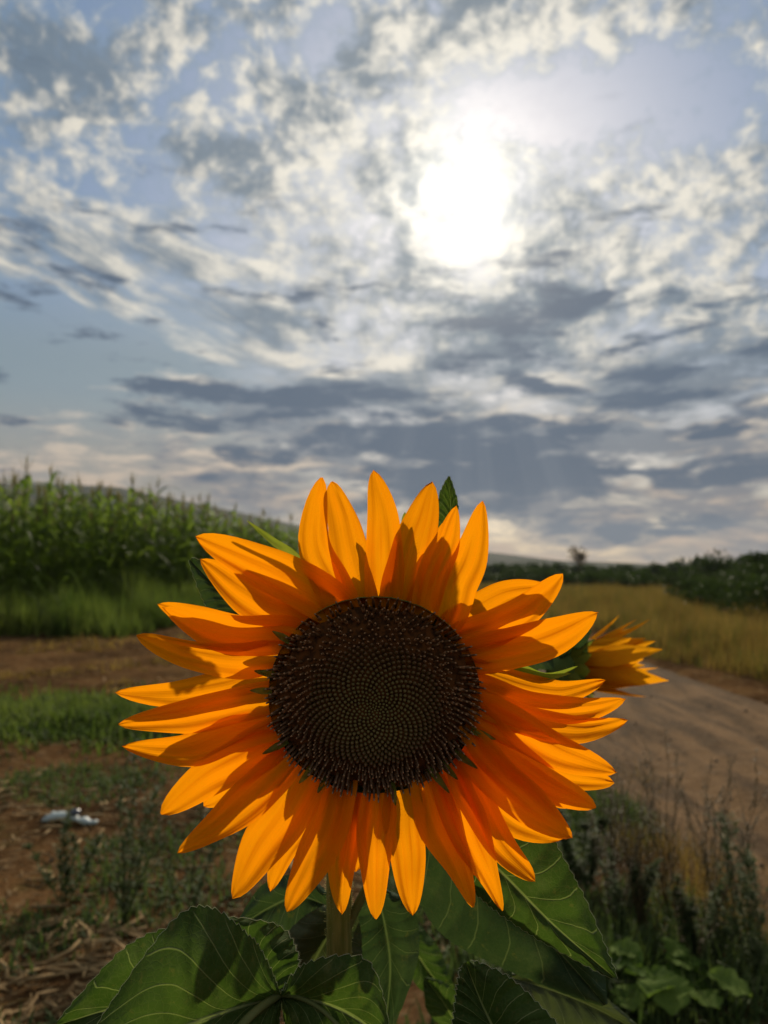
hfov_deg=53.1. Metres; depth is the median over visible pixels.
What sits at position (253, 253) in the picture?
sky
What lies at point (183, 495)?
corn plant
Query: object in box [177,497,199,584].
corn plant
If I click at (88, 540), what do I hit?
corn plant
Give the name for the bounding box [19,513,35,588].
corn plant
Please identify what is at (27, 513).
corn plant
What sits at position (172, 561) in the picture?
corn plant
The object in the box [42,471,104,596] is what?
corn plant
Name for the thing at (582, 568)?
tree
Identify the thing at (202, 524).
corn plant
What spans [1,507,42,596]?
corn plant
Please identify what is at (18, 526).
corn plant
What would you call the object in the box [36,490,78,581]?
corn plant
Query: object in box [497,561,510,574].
tree
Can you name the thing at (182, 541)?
corn plant
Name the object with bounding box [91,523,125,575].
corn plant
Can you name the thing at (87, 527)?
corn plant
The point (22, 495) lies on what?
corn plant
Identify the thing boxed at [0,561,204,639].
tall grass
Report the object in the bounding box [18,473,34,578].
corn plant
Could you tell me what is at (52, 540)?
corn plant
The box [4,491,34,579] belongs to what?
corn plant
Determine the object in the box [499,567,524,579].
bush
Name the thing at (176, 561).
corn plant
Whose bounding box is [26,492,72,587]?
corn plant
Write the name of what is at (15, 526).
corn plant
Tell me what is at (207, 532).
corn plant
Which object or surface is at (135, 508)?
corn plant
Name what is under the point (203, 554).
corn plant
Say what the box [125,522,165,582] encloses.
corn plant
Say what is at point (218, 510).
corn plant
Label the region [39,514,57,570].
corn plant
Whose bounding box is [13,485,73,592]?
corn plant
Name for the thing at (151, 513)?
corn plant
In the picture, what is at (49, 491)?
corn plant
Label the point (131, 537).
corn plant
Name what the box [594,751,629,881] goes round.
weed
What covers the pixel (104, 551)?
corn plant
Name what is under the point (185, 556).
corn plant
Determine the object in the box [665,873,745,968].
weed
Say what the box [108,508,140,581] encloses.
corn plant
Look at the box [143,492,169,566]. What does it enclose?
corn plant
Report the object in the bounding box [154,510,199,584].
corn plant
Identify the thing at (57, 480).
corn plant
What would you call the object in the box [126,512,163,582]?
corn plant
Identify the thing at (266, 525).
corn plant
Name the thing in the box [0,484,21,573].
corn plant
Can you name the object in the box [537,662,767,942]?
dirt road
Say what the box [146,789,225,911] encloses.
weed
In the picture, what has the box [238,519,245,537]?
corn plant
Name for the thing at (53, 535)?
corn plant
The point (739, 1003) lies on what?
roadside weeds
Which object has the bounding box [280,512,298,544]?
corn plant
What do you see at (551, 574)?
bush
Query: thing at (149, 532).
corn plant
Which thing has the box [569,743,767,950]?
brown grass
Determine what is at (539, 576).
bush
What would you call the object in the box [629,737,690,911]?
weed
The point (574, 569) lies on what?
tree
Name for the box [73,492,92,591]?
corn plant
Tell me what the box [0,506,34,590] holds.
corn plant
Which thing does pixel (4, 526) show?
corn plant
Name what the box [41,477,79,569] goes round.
corn plant
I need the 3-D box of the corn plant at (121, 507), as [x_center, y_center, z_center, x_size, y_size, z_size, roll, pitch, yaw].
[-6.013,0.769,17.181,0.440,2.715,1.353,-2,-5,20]
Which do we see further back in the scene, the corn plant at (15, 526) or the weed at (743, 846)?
the corn plant at (15, 526)
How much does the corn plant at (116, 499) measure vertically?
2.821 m
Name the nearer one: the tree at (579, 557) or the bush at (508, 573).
the bush at (508, 573)
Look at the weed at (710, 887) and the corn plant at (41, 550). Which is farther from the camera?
the corn plant at (41, 550)
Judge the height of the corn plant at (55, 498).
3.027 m
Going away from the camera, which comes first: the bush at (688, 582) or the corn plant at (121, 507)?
the corn plant at (121, 507)
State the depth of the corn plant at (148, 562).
18.03 m
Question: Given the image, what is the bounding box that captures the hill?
[0,483,652,570]
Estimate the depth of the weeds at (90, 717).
5.26 m
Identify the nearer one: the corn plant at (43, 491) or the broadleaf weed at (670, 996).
the broadleaf weed at (670, 996)
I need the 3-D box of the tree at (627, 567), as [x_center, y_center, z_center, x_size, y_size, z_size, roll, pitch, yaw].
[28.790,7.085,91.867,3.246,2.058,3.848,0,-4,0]
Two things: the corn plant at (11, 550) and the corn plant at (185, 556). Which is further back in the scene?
the corn plant at (185, 556)
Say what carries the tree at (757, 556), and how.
on the ground at (12, 660)
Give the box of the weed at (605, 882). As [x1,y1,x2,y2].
[585,793,652,935]
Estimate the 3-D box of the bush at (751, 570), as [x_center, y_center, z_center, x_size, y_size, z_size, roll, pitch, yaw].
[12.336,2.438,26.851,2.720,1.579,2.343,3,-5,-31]
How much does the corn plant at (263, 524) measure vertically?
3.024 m
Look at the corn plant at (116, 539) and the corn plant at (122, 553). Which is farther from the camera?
the corn plant at (122, 553)
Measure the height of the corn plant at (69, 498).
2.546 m
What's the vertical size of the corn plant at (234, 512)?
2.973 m
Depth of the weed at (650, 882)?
2.29 m
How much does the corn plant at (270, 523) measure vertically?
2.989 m
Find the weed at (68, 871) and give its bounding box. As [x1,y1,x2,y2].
[21,807,105,903]
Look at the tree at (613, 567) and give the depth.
88.06 m
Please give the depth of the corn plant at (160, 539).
18.34 m
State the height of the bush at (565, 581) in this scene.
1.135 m
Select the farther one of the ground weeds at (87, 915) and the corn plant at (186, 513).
the corn plant at (186, 513)
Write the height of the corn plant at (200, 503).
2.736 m
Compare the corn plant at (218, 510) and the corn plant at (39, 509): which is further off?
the corn plant at (218, 510)
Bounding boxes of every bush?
[481,570,500,583]
[488,574,506,582]
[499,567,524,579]
[507,567,537,580]
[509,564,531,573]
[520,572,544,580]
[527,567,555,581]
[541,567,569,578]
[558,571,577,584]
[563,571,592,586]
[568,568,608,585]
[577,569,614,585]
[593,570,626,587]
[602,568,632,587]
[615,569,650,588]
[627,570,653,589]
[631,573,661,587]
[645,575,676,589]
[657,564,697,588]
[665,576,718,600]
[670,568,714,588]
[676,569,762,611]
[705,559,767,590]
[706,574,767,620]
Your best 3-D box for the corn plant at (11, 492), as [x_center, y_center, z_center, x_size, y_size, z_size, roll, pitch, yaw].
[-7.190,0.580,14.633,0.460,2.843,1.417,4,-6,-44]
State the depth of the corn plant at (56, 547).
14.79 m
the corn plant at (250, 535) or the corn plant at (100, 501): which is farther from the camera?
the corn plant at (250, 535)
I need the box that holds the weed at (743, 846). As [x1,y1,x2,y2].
[712,787,767,925]
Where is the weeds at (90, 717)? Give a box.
[0,679,182,772]
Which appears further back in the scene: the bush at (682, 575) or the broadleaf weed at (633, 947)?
the bush at (682, 575)
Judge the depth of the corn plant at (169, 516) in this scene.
19.46 m
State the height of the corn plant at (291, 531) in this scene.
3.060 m
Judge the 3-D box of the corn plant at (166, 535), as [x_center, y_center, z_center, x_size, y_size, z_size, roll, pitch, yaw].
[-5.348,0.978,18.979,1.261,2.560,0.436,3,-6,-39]
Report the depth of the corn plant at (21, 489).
16.24 m
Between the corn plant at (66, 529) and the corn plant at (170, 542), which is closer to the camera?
the corn plant at (66, 529)
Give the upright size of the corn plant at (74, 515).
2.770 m
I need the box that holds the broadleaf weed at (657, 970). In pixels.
[610,946,707,1023]
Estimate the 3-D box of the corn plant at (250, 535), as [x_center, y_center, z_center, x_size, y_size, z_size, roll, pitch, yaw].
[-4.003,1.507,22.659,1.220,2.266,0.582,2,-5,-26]
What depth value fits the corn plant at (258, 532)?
23.51 m
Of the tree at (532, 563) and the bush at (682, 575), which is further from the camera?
the tree at (532, 563)
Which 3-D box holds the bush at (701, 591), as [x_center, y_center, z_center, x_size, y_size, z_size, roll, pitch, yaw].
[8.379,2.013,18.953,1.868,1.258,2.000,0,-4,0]
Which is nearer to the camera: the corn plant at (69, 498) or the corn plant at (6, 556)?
the corn plant at (6, 556)
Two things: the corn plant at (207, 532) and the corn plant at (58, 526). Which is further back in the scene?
the corn plant at (207, 532)
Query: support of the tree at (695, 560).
on the ground at (12, 660)
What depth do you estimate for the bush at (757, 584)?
14.69 m
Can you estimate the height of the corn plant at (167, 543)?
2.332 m
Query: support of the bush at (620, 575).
on the ground at (12, 660)
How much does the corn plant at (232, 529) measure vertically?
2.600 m
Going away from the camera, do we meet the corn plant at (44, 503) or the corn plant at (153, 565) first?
the corn plant at (44, 503)
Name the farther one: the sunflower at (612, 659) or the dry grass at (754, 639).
the dry grass at (754, 639)
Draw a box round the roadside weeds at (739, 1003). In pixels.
[387,784,767,1023]
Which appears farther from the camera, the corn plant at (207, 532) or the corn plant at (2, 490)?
the corn plant at (207, 532)
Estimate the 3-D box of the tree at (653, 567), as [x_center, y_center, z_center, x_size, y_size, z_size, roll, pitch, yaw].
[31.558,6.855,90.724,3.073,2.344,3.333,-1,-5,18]
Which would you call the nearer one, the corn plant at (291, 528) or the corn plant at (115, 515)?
the corn plant at (115, 515)
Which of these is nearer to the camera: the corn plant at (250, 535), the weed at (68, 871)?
the weed at (68, 871)
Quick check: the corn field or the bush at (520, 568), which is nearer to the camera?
the corn field
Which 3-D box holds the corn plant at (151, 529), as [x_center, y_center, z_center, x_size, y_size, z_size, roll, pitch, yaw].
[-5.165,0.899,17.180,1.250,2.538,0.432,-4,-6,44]
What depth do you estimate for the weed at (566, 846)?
2.60 m
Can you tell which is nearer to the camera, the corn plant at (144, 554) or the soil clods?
the soil clods
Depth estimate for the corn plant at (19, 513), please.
16.16 m
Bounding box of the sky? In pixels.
[0,0,767,564]
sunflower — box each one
[57,470,636,1023]
[393,617,668,1023]
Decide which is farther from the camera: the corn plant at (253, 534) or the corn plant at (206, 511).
the corn plant at (253, 534)
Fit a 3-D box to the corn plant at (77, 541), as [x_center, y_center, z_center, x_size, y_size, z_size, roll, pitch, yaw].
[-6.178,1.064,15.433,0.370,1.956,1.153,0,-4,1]
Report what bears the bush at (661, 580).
on the ground at (12, 660)
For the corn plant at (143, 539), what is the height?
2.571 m
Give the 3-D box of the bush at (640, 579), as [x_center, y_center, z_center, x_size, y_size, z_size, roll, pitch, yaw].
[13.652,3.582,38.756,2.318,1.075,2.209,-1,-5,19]
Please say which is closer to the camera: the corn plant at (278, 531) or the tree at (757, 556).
the corn plant at (278, 531)
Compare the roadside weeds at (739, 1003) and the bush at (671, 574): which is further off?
the bush at (671, 574)
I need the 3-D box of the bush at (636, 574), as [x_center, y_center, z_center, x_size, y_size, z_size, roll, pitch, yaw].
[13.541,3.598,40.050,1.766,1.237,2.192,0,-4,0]
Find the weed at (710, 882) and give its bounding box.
[684,791,762,936]
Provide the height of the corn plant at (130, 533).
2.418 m
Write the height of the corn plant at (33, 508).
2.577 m
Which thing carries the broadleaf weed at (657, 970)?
on the ground at (12, 660)
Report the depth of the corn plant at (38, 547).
15.06 m
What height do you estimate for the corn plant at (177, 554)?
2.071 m
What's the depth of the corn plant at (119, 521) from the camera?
16.83 m
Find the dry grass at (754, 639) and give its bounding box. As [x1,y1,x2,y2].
[477,579,767,684]
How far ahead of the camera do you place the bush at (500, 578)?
54.96 m
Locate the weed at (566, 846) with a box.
[557,808,611,894]
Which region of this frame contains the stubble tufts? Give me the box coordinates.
[0,627,191,693]
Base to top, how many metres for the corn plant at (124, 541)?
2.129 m
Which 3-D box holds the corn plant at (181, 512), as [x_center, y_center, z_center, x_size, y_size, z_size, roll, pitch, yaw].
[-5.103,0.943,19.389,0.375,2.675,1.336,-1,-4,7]
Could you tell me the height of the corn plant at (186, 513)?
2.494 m
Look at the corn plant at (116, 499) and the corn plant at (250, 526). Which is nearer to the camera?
the corn plant at (116, 499)
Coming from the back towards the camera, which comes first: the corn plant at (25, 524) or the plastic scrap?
the corn plant at (25, 524)
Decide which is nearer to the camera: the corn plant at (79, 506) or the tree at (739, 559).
the corn plant at (79, 506)
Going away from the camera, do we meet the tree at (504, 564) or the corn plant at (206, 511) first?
the corn plant at (206, 511)
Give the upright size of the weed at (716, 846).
0.491 m
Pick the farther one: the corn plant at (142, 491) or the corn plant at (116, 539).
the corn plant at (142, 491)
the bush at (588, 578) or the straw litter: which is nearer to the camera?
the straw litter
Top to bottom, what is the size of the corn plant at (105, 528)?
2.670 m
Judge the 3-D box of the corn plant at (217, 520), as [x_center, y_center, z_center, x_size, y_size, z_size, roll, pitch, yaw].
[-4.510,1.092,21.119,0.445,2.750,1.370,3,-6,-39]
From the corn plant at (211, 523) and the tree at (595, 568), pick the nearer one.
the corn plant at (211, 523)
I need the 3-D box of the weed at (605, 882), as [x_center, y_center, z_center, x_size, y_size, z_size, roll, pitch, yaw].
[0.697,1.054,2.325,0.191,0.466,0.151,0,-4,0]
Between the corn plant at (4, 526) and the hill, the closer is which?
the corn plant at (4, 526)
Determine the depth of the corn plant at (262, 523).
25.15 m
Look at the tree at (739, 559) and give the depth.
62.67 m
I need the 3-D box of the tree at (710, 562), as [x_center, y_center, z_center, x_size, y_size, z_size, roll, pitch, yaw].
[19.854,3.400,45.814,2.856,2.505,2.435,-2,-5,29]
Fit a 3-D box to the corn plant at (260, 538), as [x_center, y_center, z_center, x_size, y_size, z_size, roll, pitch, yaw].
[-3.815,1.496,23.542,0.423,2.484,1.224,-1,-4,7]
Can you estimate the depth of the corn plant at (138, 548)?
18.29 m
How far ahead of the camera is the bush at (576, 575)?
45.60 m
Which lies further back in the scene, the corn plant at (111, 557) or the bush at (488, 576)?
the bush at (488, 576)
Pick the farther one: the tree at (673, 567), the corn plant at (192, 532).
the tree at (673, 567)
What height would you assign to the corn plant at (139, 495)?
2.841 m
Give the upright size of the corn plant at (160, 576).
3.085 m
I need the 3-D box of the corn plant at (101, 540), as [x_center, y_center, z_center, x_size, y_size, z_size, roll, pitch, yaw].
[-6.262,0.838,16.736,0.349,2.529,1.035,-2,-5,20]
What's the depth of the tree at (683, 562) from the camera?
93.86 m
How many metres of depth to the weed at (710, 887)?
2.07 m
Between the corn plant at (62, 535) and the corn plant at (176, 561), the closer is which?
the corn plant at (62, 535)
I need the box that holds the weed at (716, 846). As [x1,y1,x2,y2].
[673,753,737,898]
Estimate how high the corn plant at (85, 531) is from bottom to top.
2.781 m
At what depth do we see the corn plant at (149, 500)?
18.85 m
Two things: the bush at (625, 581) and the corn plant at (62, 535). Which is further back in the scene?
the bush at (625, 581)
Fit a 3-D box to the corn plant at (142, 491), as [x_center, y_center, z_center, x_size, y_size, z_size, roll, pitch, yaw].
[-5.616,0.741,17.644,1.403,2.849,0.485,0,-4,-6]
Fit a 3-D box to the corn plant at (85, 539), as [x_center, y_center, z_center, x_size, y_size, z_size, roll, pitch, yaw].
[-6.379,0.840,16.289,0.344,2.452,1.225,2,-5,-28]
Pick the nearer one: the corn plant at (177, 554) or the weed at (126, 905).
the weed at (126, 905)
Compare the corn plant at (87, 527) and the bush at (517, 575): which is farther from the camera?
the bush at (517, 575)
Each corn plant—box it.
[0,467,46,582]
[0,473,54,576]
[0,474,31,595]
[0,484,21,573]
[0,494,49,593]
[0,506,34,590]
[0,512,42,602]
[0,515,21,583]
[0,521,14,585]
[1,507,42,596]
[2,478,31,583]
[2,483,35,586]
[3,473,34,581]
[4,489,41,582]
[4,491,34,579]
[5,485,57,598]
[5,510,62,602]
[9,456,42,598]
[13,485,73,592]
[14,484,33,577]
[15,513,66,593]
[17,526,61,586]
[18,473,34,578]
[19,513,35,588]
[21,497,39,570]
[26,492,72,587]
[26,503,52,599]
[29,496,79,574]
[30,484,58,579]
[32,462,60,592]
[32,502,75,591]
[33,516,76,579]
[34,472,93,586]
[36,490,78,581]
[39,472,79,564]
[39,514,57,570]
[40,477,98,583]
[40,487,88,595]
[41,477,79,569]
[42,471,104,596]
[45,505,76,577]
[46,474,79,573]
[50,499,89,574]
[52,489,103,580]
[52,494,81,579]
[55,480,114,590]
[56,521,83,578]
[63,488,118,588]
[63,509,112,592]
[69,498,92,575]
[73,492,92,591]
[74,499,93,585]
[78,487,133,595]
[81,489,103,563]
[81,491,121,587]
[87,479,104,581]
[87,496,110,580]
[87,525,131,592]
[89,479,105,582]
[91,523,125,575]
[92,483,129,580]
[97,515,146,582]
[98,489,137,580]
[100,509,135,589]
[101,491,134,581]
[102,497,128,574]
[104,503,152,583]
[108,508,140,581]
[112,484,167,578]
[113,471,154,582]
[117,497,159,581]
[120,517,129,577]
[121,487,158,568]
[121,492,157,576]
[121,501,152,573]
[124,501,168,578]
[125,496,140,580]
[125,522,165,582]
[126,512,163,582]
[134,516,167,588]
[135,473,185,589]
[137,489,164,559]
[137,499,169,585]
[140,480,161,580]
[140,494,154,587]
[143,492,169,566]
[145,520,170,577]
[147,495,194,585]
[147,500,178,582]
[148,494,179,590]
[152,511,184,578]
[152,523,172,586]
[153,505,184,581]
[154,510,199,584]
[155,492,177,583]
[161,502,179,582]
[165,507,205,580]
[165,521,191,591]
[168,505,201,579]
[169,499,193,579]
[170,514,201,585]
[173,490,201,575]
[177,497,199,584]
[178,505,198,582]
[183,520,197,583]
[186,499,213,577]
[186,514,218,572]
[193,493,212,556]
[194,500,211,558]
[195,491,210,558]
[195,506,227,558]
[196,509,218,557]
[198,513,219,558]
[210,503,224,533]
[210,510,237,534]
[213,509,227,533]
[220,517,229,534]
[223,500,241,533]
[228,513,242,538]
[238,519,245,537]
[241,529,264,544]
[246,515,270,541]
[247,514,258,540]
[251,509,274,547]
[252,522,255,541]
[254,506,272,544]
[255,514,285,538]
[255,527,266,543]
[257,517,267,544]
[273,518,282,548]
[280,510,298,549]
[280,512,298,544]
[285,527,298,548]
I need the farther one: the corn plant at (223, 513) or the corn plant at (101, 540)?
the corn plant at (223, 513)
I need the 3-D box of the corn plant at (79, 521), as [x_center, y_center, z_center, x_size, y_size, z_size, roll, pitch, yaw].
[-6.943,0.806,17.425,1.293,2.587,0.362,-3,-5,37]
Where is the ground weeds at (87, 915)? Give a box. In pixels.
[0,734,260,1023]
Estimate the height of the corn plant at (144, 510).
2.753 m
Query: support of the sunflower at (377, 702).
on the ground at (12, 660)
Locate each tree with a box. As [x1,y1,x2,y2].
[485,562,507,575]
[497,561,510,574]
[517,560,540,576]
[538,561,557,573]
[550,561,571,572]
[567,546,588,571]
[567,565,581,573]
[579,563,592,573]
[583,564,602,573]
[601,565,627,575]
[617,563,637,573]
[638,561,664,576]
[655,561,682,575]
[673,557,685,569]
[685,553,704,577]
[691,548,743,577]
[731,553,749,571]
[736,551,767,575]
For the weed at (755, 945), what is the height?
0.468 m
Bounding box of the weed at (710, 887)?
[640,730,767,971]
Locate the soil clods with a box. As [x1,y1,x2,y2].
[3,695,764,1019]
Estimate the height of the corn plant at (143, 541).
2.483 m
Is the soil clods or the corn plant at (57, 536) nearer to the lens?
the soil clods
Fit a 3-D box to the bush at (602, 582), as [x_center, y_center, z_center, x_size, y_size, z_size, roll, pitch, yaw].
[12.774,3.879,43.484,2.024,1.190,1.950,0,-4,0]
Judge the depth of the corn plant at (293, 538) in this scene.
26.79 m
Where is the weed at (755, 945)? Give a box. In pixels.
[703,810,767,994]
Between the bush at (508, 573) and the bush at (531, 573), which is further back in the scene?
the bush at (508, 573)
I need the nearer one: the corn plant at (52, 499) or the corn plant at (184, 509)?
the corn plant at (52, 499)
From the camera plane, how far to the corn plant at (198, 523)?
20.61 m
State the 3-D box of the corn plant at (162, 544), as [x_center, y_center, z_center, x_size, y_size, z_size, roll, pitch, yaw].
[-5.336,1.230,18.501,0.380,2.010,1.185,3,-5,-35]
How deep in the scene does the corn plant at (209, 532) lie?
20.38 m
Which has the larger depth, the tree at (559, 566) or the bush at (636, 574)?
the tree at (559, 566)
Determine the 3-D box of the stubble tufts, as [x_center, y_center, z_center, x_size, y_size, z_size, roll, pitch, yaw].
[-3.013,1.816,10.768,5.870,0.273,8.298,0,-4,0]
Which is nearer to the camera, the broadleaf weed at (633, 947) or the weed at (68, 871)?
the broadleaf weed at (633, 947)
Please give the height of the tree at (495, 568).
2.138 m
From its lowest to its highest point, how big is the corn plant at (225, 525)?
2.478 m
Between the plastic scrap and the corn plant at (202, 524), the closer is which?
the plastic scrap
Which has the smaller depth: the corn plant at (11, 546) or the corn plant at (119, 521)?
the corn plant at (11, 546)
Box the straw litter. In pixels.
[0,634,737,1023]
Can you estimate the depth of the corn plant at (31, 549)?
13.31 m
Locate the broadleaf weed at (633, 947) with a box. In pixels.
[606,936,642,957]
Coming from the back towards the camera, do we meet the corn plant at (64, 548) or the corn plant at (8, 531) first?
the corn plant at (64, 548)
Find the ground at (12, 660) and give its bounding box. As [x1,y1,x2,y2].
[0,572,767,1023]
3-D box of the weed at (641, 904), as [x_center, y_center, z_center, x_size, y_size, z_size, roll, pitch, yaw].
[0.737,1.012,2.295,0.231,0.518,0.133,3,-5,-32]
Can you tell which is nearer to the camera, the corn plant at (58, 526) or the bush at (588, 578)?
the corn plant at (58, 526)
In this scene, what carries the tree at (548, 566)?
on the ground at (12, 660)
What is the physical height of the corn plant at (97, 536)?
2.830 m
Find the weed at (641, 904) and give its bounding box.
[605,768,654,937]
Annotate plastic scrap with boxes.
[42,808,97,825]
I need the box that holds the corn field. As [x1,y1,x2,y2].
[0,484,298,592]
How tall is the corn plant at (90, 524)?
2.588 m
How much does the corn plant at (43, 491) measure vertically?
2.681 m
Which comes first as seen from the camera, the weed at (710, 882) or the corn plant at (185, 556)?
the weed at (710, 882)
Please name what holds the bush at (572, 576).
on the ground at (12, 660)
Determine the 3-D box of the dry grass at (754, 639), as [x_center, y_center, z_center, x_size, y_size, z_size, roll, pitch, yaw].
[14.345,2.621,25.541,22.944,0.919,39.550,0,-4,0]
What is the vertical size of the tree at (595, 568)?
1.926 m
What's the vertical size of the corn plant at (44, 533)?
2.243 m
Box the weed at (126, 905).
[107,739,180,925]
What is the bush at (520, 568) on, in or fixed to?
on the ground at (12, 660)
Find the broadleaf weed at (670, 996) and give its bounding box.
[608,937,751,1015]
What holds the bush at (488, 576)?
on the ground at (12, 660)
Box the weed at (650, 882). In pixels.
[594,847,664,929]

